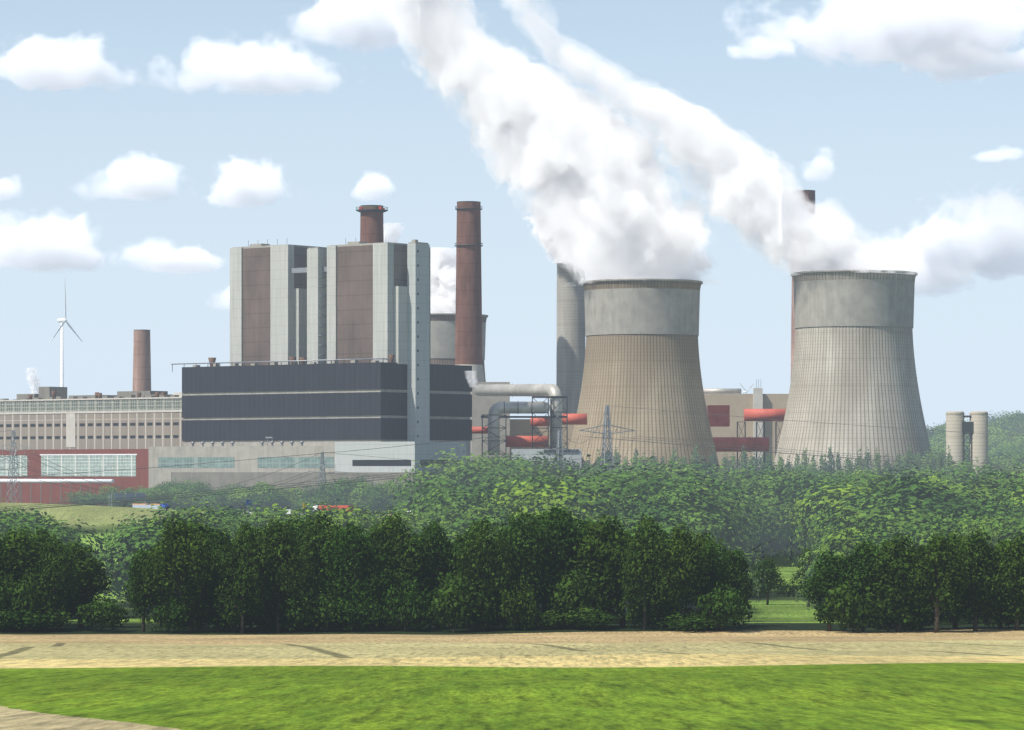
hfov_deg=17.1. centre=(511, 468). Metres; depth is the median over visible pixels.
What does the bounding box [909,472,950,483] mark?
wood tree
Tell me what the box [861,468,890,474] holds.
wood tree
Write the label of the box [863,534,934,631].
tree
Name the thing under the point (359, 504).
wood tree
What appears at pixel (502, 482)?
wood tree
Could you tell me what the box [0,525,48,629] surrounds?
tree
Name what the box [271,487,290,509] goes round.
wood tree
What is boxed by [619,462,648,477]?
wood tree
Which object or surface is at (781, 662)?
ground
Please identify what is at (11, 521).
wood tree
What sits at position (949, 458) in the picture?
poplar tree
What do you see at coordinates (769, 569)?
tree
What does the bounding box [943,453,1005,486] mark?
wood tree
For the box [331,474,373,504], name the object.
wood tree
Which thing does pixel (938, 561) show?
tree
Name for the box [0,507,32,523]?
wood tree
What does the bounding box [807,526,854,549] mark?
wood tree
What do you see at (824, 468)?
poplar tree
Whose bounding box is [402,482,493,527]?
wood tree
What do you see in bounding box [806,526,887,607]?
wood tree
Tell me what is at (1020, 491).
wood tree
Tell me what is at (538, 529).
tree
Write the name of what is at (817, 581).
tree
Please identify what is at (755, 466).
wood tree
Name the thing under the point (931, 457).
poplar tree
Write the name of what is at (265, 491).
wood tree
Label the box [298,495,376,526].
wood tree
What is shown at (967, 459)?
hill tree
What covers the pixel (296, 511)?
wood tree
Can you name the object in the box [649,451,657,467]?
poplar tree
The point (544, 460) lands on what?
wood tree
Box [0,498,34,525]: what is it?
wood tree
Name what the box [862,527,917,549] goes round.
wood tree
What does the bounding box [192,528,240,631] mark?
tree
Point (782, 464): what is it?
poplar tree
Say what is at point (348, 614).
bush
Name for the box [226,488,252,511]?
wood tree
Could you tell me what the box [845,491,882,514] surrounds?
wood tree
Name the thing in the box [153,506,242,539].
wood tree
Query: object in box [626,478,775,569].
wood tree
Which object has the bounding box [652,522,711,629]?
tree
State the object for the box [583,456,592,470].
poplar tree
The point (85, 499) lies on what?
wood tree
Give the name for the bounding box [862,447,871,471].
poplar tree
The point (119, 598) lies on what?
wood tree
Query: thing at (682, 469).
wood tree
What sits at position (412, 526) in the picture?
wood tree
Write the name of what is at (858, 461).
poplar tree
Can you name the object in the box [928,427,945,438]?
hill tree
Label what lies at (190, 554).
tree
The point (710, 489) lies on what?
wood tree
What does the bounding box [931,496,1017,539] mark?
wood tree
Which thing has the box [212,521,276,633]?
tree
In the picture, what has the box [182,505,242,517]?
wood tree
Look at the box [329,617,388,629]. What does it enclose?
tree
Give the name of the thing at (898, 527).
wood tree
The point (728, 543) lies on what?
wood tree
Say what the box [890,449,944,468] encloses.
hill tree
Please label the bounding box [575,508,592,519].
wood tree
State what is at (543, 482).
wood tree
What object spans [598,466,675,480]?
wood tree
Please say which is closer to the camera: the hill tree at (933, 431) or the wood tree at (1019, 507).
the wood tree at (1019, 507)
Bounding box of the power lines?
[0,406,1023,510]
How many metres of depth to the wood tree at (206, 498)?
1266.12 m
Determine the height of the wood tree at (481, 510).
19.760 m
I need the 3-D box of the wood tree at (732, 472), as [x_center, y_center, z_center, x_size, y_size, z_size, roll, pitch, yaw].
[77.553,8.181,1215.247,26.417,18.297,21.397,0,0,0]
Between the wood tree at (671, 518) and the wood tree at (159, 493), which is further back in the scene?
the wood tree at (159, 493)
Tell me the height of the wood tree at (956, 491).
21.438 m
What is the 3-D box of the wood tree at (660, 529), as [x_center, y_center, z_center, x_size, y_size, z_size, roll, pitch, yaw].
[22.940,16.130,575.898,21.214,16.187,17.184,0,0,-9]
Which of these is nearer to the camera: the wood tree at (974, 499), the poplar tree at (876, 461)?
the wood tree at (974, 499)
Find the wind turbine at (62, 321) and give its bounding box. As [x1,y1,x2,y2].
[50,276,81,386]
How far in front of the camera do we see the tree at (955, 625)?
463.52 m
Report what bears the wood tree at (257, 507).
on the ground
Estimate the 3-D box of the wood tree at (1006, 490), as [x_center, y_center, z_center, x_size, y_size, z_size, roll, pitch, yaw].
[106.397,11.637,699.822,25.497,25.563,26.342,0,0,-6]
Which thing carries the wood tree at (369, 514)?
on the ground
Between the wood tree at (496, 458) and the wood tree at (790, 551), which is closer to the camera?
the wood tree at (790, 551)
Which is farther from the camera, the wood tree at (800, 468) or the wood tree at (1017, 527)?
the wood tree at (800, 468)
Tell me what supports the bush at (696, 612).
on the ground
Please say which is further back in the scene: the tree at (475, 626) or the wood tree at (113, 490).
the wood tree at (113, 490)
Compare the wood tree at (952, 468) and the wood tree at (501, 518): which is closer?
the wood tree at (501, 518)
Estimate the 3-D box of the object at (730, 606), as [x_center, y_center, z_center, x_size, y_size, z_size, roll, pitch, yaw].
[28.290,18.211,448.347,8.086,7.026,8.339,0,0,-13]
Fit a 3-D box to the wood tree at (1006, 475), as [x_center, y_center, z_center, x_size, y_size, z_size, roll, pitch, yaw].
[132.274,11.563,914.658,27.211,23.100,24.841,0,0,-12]
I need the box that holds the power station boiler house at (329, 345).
[171,239,471,460]
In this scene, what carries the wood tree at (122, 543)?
on the ground
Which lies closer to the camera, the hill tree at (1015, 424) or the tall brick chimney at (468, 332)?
the tall brick chimney at (468, 332)
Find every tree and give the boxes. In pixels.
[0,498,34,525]
[0,505,61,530]
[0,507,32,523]
[0,512,115,593]
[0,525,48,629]
[0,534,17,587]
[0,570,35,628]
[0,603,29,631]
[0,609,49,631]
[1,512,32,525]
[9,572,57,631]
[10,508,64,532]
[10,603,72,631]
[25,526,68,615]
[25,537,84,630]
[29,530,74,554]
[38,514,75,537]
[46,541,112,627]
[55,487,113,505]
[93,513,222,622]
[94,494,128,506]
[95,498,212,571]
[98,484,121,497]
[99,575,133,609]
[105,518,183,572]
[107,498,141,506]
[108,487,135,506]
[111,518,147,541]
[111,564,155,613]
[123,494,244,564]
[123,548,163,631]
[132,485,158,492]
[134,488,151,503]
[134,516,215,632]
[141,511,195,534]
[142,487,172,506]
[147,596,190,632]
[149,551,176,627]
[150,493,188,509]
[151,478,187,488]
[152,485,178,492]
[152,507,247,520]
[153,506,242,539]
[162,477,214,510]
[162,517,236,628]
[164,489,204,509]
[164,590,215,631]
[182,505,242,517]
[184,480,213,489]
[187,506,307,529]
[190,487,236,511]
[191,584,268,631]
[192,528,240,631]
[195,503,253,520]
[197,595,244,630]
[209,489,238,510]
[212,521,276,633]
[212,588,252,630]
[213,509,274,526]
[215,479,248,493]
[224,498,301,528]
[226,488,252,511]
[242,494,281,511]
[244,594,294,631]
[245,483,263,498]
[248,517,311,632]
[248,525,280,585]
[249,481,279,500]
[251,502,348,522]
[256,515,299,536]
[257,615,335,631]
[264,495,292,510]
[268,583,307,631]
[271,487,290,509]
[282,515,321,588]
[283,497,296,509]
[285,488,304,509]
[291,496,320,509]
[292,484,327,499]
[292,497,310,509]
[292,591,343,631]
[295,497,338,509]
[295,510,345,627]
[295,569,340,630]
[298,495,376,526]
[299,506,349,521]
[304,508,365,530]
[310,475,347,504]
[310,503,380,534]
[318,525,367,628]
[320,521,393,630]
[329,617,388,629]
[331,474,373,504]
[333,507,412,522]
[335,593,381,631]
[342,483,374,512]
[344,495,373,512]
[347,510,384,526]
[349,521,411,628]
[350,517,408,539]
[359,488,391,513]
[363,483,391,511]
[364,512,433,629]
[369,500,459,531]
[369,506,452,524]
[369,511,422,528]
[377,480,397,486]
[377,518,429,530]
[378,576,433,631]
[380,483,413,513]
[381,476,505,513]
[388,444,511,510]
[388,495,419,510]
[389,476,521,514]
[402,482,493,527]
[406,527,446,599]
[410,519,470,628]
[411,526,423,534]
[416,494,520,528]
[426,604,467,628]
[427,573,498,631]
[431,461,514,497]
[436,453,509,473]
[436,460,550,495]
[439,516,514,630]
[440,527,466,543]
[440,528,474,627]
[441,479,497,499]
[444,524,468,541]
[445,461,480,475]
[447,514,506,540]
[457,567,493,629]
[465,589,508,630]
[466,518,504,533]
[467,467,626,521]
[468,452,524,475]
[470,458,581,486]
[470,476,531,500]
[470,527,526,627]
[474,476,546,493]
[474,497,597,521]
[475,508,583,533]
[482,593,505,628]
[488,508,558,628]
[491,449,578,479]
[492,513,516,524]
[497,467,541,475]
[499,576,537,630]
[503,476,557,513]
[514,473,559,489]
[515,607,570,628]
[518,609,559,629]
[523,468,674,522]
[524,484,560,510]
[524,505,603,627]
[524,510,577,625]
[525,510,627,554]
[530,461,590,477]
[538,454,675,499]
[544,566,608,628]
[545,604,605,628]
[545,617,585,627]
[554,460,612,476]
[557,474,653,497]
[564,514,643,627]
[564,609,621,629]
[566,515,615,598]
[575,466,626,483]
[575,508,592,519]
[582,472,644,505]
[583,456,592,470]
[591,523,655,627]
[594,449,602,469]
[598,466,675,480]
[602,456,766,549]
[602,512,665,525]
[604,490,689,507]
[605,450,611,469]
[607,458,669,475]
[611,446,622,469]
[612,514,675,629]
[612,516,700,536]
[613,494,695,524]
[613,511,694,540]
[619,456,630,469]
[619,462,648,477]
[621,457,665,475]
[621,488,685,511]
[624,470,682,482]
[625,469,731,499]
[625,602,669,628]
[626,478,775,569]
[632,448,639,466]
[633,496,724,537]
[637,459,728,486]
[644,501,720,538]
[647,533,682,626]
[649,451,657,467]
[649,491,700,524]
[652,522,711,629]
[655,464,704,479]
[657,458,728,480]
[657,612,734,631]
[659,514,716,543]
[660,467,743,494]
[661,473,757,514]
[661,489,727,524]
[662,516,743,558]
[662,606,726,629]
[666,447,680,467]
[670,480,739,529]
[672,489,737,547]
[672,501,733,547]
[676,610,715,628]
[678,458,766,490]
[683,531,730,608]
[688,538,768,611]
[691,446,700,467]
[692,540,731,608]
[705,468,750,479]
[708,445,718,471]
[720,452,730,471]
[720,548,755,625]
[721,456,799,483]
[721,494,768,557]
[722,462,806,486]
[724,540,766,578]
[728,451,737,473]
[728,488,801,565]
[730,476,795,563]
[737,446,748,469]
[737,525,761,555]
[741,467,798,487]
[745,451,758,472]
[751,558,786,604]
[756,455,765,471]
[758,469,811,480]
[759,476,840,553]
[760,471,866,550]
[763,504,813,557]
[764,543,791,559]
[765,449,774,469]
[769,473,830,497]
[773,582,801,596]
[775,452,784,474]
[775,478,840,543]
[784,455,792,472]
[784,482,926,562]
[785,467,807,476]
[785,467,814,478]
[786,497,828,547]
[787,568,820,611]
[789,473,918,550]
[790,547,813,606]
[791,533,852,590]
[792,454,802,469]
[792,494,822,531]
[795,470,907,533]
[795,490,870,536]
[797,464,823,475]
[800,550,848,630]
[801,448,809,469]
[802,542,839,581]
[804,491,951,574]
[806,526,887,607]
[806,533,887,600]
[807,503,891,546]
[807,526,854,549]
[808,456,818,474]
[810,521,898,564]
[815,507,861,550]
[815,507,862,548]
[817,454,829,474]
[817,465,865,478]
[821,526,880,543]
[825,445,834,473]
[829,539,888,631]
[833,452,842,470]
[841,453,854,472]
[841,465,897,485]
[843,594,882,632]
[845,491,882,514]
[847,511,948,535]
[851,499,942,532]
[853,448,867,471]
[853,496,942,524]
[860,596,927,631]
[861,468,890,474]
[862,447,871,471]
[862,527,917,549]
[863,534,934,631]
[865,463,955,498]
[866,547,904,629]
[871,448,881,474]
[873,465,963,489]
[874,476,990,525]
[880,515,952,544]
[881,454,891,474]
[882,520,916,533]
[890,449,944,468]
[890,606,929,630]
[893,454,904,473]
[895,471,1015,494]
[901,460,949,480]
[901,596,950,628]
[902,446,918,474]
[904,547,946,629]
[905,510,993,621]
[906,521,947,542]
[906,529,970,632]
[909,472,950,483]
[911,476,947,493]
[913,456,937,472]
[916,453,924,470]
[918,445,967,466]
[924,447,935,472]
[924,482,994,503]
[926,530,967,628]
[927,423,944,436]
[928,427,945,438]
[928,481,1006,515]
[929,431,945,447]
[930,444,945,452]
[931,433,969,445]
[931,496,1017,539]
[934,428,945,439]
[934,511,1006,537]
[935,445,945,471]
[938,459,985,477]
[939,484,1007,504]
[943,445,953,472]
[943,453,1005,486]
[943,470,975,481]
[947,527,999,630]
[951,514,1007,622]
[958,469,1021,485]
[958,513,995,525]
[964,450,994,465]
[965,528,1023,622]
[966,460,1023,490]
[968,486,1004,499]
[972,539,1022,628]
[973,497,1020,524]
[974,500,1023,525]
[981,532,1023,630]
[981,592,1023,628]
[982,499,1023,513]
[982,512,1023,551]
[984,463,1023,505]
[986,483,1023,512]
[988,411,1000,425]
[988,440,1015,453]
[988,450,1014,477]
[988,454,1023,471]
[989,498,1016,514]
[991,442,1023,457]
[991,453,1022,472]
[992,410,1023,433]
[996,471,1023,486]
[998,465,1023,480]
[1000,411,1023,438]
[1006,434,1023,447]
[1007,410,1023,422]
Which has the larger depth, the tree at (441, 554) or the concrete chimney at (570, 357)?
the concrete chimney at (570, 357)
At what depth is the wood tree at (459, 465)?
1044.63 m
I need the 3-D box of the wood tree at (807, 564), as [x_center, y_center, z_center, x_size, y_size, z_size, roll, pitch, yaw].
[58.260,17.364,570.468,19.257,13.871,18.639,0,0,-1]
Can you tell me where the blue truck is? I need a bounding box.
[133,504,169,508]
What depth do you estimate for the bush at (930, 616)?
458.12 m
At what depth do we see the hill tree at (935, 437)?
2043.95 m
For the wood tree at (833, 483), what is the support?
on the ground
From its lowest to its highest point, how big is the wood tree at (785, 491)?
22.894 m
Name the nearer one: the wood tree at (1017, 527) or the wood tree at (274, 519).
the wood tree at (1017, 527)
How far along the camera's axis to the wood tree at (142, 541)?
503.76 m
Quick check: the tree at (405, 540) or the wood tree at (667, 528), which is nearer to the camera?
the tree at (405, 540)
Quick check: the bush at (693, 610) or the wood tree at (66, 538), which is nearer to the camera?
the bush at (693, 610)
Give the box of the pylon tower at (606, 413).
[579,405,634,471]
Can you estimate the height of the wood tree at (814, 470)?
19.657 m
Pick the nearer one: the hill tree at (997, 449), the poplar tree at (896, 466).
the poplar tree at (896, 466)
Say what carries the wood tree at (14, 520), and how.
on the ground
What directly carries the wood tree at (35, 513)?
on the ground
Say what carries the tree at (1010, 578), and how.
on the ground
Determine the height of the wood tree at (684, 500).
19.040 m
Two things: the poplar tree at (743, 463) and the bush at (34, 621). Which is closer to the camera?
the bush at (34, 621)
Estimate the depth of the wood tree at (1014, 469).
1225.81 m
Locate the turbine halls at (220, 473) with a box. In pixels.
[0,437,465,505]
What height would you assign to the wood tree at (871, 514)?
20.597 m
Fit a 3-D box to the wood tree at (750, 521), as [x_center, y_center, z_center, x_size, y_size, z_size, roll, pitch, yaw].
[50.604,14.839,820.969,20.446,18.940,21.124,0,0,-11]
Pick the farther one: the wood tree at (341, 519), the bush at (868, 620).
the wood tree at (341, 519)
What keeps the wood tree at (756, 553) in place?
on the ground
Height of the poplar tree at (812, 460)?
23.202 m
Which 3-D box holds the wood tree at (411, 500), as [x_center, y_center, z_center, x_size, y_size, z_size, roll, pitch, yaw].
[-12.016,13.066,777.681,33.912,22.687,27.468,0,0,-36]
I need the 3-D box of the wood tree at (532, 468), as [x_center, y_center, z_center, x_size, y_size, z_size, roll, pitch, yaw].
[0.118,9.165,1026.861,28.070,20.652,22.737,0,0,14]
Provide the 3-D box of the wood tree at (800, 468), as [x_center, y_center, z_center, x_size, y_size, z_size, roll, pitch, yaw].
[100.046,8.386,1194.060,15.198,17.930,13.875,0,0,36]
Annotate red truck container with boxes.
[312,505,352,511]
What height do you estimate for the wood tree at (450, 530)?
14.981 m
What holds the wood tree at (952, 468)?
on the ground
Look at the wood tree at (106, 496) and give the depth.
1303.30 m
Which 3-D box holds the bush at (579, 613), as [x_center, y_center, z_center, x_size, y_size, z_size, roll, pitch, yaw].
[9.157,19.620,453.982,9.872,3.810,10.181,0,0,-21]
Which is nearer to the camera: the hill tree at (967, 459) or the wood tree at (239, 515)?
the wood tree at (239, 515)
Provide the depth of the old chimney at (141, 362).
1895.79 m
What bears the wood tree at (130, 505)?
on the ground
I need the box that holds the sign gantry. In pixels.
[109,493,145,505]
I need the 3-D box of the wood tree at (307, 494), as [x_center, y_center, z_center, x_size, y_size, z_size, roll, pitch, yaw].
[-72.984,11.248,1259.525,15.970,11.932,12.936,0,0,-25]
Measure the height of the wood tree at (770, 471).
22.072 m
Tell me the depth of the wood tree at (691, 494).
682.40 m
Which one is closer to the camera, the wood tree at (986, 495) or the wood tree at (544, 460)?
the wood tree at (986, 495)
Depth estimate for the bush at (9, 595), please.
449.99 m
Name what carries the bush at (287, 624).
on the ground
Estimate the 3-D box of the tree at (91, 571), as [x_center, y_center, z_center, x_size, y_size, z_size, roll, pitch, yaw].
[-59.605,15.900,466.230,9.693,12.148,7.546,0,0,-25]
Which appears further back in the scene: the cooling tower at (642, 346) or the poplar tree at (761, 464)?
the cooling tower at (642, 346)
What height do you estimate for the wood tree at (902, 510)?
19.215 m
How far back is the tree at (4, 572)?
455.39 m
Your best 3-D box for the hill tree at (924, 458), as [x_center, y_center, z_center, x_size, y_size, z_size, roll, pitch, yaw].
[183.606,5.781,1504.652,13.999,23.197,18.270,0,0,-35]
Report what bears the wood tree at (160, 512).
on the ground
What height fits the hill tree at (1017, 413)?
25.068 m
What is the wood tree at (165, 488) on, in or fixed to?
on the ground
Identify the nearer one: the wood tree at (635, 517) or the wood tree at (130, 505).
the wood tree at (635, 517)
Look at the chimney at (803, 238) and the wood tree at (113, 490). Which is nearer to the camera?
the wood tree at (113, 490)
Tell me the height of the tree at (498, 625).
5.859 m
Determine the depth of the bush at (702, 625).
448.11 m
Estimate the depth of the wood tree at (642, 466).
1073.06 m
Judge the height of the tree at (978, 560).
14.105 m
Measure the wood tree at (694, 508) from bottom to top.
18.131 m
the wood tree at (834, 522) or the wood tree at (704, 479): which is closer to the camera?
the wood tree at (834, 522)
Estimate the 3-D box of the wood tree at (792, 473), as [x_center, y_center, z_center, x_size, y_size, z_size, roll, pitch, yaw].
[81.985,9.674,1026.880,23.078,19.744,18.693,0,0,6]
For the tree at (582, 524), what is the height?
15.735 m
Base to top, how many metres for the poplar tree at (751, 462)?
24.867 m
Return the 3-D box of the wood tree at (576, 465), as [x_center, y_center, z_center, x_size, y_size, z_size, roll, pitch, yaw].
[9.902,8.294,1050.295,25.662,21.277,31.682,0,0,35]
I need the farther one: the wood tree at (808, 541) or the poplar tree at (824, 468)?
the poplar tree at (824, 468)
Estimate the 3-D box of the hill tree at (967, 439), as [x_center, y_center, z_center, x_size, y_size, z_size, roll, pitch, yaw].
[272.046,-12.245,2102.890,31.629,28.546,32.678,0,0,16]
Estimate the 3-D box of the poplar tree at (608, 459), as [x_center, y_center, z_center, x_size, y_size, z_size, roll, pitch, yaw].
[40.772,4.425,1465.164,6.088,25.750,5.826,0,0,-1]
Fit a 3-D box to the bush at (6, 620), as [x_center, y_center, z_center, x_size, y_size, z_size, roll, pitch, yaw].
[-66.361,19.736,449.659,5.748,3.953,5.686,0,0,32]
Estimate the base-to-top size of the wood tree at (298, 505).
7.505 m
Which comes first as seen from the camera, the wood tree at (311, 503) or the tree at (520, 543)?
the tree at (520, 543)
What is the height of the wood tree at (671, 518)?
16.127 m
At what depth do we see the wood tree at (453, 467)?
1007.24 m
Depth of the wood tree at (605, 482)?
727.25 m
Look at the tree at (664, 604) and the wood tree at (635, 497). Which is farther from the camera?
the wood tree at (635, 497)
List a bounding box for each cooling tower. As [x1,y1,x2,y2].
[430,313,487,381]
[569,278,719,471]
[774,270,930,473]
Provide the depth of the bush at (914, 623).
453.53 m
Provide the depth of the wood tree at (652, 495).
699.40 m
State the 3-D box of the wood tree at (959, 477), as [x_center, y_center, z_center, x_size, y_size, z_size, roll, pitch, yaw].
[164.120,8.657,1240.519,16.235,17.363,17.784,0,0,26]
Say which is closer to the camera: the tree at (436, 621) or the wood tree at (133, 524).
the tree at (436, 621)
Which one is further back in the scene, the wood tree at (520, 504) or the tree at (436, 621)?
the wood tree at (520, 504)
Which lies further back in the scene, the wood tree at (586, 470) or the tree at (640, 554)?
the wood tree at (586, 470)
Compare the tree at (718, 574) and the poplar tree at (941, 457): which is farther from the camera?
the poplar tree at (941, 457)
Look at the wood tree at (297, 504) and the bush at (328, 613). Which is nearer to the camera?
the bush at (328, 613)
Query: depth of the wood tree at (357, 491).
1220.12 m
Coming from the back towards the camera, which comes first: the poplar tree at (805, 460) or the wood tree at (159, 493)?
the poplar tree at (805, 460)
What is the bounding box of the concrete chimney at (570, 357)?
[556,260,584,413]
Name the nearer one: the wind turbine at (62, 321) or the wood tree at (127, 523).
the wood tree at (127, 523)
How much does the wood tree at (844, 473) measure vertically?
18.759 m
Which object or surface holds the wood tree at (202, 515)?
on the ground
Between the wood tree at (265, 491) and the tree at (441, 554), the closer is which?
the tree at (441, 554)
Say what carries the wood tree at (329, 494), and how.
on the ground
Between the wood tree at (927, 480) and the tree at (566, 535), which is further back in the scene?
the wood tree at (927, 480)
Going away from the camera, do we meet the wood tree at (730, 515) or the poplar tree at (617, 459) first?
the wood tree at (730, 515)
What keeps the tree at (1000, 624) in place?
on the ground
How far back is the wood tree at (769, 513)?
830.27 m
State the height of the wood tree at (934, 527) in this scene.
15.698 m
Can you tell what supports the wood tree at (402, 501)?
on the ground
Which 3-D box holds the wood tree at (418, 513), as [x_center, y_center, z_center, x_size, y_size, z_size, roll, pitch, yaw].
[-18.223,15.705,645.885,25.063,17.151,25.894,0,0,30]
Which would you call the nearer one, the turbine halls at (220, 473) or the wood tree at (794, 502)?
the wood tree at (794, 502)
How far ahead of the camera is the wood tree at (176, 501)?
1283.07 m
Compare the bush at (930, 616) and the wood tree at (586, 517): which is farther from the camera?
the wood tree at (586, 517)
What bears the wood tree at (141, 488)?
on the ground
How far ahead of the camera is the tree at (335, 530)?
467.02 m
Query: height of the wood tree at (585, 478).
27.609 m
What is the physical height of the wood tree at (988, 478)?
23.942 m
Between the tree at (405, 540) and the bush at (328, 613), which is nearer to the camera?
the bush at (328, 613)
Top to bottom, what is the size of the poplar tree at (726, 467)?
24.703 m
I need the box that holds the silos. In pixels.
[946,411,987,474]
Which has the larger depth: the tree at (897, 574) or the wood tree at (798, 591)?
the wood tree at (798, 591)
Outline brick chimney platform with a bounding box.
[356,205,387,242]
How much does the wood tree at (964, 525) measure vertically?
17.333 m
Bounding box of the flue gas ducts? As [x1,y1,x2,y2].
[472,382,586,470]
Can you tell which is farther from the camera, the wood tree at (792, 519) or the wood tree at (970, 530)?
the wood tree at (792, 519)
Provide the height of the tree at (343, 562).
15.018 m
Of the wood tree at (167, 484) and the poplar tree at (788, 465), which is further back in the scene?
the poplar tree at (788, 465)
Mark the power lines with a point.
(391, 477)
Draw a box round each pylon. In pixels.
[0,431,33,502]
[538,430,581,476]
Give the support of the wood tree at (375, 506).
on the ground
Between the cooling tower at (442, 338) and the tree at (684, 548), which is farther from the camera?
the cooling tower at (442, 338)
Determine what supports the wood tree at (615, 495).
on the ground
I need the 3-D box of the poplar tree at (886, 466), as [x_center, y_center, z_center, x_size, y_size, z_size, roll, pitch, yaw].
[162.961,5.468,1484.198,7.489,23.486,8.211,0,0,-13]
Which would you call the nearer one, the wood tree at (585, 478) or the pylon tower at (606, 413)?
the wood tree at (585, 478)
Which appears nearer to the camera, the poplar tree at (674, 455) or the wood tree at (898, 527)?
the wood tree at (898, 527)
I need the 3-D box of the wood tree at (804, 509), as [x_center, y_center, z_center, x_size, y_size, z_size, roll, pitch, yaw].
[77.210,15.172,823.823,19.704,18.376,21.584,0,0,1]
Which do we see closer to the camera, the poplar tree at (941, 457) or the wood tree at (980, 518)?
the wood tree at (980, 518)
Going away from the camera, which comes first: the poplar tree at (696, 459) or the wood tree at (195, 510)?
the wood tree at (195, 510)
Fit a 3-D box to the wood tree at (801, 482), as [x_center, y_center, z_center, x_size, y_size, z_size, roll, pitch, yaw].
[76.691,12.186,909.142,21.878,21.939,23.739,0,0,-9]
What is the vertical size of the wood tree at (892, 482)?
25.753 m
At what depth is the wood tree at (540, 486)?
686.44 m
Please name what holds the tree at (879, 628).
on the ground
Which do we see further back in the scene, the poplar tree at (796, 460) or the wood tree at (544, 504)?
the poplar tree at (796, 460)
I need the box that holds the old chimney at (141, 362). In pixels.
[133,330,150,390]
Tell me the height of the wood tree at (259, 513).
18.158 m
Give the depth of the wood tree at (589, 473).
1043.10 m
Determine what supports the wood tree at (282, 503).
on the ground
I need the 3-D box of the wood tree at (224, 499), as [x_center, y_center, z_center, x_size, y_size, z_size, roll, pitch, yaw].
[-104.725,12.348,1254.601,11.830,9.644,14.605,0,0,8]
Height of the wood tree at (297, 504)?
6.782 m
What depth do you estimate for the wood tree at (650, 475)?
947.75 m
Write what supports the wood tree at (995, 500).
on the ground
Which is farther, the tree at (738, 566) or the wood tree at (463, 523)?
the wood tree at (463, 523)
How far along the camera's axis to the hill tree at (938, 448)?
1875.07 m
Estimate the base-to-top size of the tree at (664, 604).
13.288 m
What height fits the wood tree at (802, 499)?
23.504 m
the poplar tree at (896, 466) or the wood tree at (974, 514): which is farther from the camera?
the poplar tree at (896, 466)
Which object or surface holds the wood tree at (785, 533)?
on the ground
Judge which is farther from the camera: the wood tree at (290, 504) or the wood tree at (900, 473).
the wood tree at (290, 504)
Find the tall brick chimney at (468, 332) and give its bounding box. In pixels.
[455,201,483,459]
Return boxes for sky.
[0,0,1023,427]
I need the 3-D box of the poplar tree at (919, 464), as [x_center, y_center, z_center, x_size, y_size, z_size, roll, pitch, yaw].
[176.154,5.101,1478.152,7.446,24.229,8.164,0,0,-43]
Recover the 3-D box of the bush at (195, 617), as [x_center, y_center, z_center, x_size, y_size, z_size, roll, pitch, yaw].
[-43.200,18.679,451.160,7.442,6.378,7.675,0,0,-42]
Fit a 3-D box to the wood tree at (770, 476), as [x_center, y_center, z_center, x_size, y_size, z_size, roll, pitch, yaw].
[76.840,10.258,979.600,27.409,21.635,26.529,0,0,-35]
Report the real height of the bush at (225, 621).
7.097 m
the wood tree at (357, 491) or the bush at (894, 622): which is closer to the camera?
the bush at (894, 622)
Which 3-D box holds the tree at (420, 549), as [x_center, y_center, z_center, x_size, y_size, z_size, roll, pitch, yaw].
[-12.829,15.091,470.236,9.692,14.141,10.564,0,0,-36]
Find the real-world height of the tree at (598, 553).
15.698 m
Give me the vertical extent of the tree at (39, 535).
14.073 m
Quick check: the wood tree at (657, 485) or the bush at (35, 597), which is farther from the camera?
the wood tree at (657, 485)
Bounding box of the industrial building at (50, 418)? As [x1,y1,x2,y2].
[0,387,182,449]
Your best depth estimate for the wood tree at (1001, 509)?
651.80 m
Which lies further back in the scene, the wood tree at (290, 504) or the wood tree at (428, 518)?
the wood tree at (290, 504)
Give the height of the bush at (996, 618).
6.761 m
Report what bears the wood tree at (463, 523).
on the ground
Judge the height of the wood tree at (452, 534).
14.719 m
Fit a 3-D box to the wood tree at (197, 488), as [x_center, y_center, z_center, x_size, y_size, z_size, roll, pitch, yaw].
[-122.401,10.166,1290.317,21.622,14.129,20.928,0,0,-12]
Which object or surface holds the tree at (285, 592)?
on the ground
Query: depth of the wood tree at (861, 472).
1029.03 m
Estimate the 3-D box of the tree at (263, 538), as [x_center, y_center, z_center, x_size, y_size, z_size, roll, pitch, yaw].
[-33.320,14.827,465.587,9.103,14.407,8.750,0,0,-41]
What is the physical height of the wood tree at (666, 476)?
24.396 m
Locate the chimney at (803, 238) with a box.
[791,190,815,375]
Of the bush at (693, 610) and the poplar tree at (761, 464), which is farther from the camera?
the poplar tree at (761, 464)
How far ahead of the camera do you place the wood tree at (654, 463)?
1076.28 m
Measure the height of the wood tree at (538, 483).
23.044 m
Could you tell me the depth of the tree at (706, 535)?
462.24 m
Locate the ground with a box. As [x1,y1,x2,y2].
[0,503,1023,729]
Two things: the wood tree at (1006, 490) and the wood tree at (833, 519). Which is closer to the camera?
the wood tree at (833, 519)

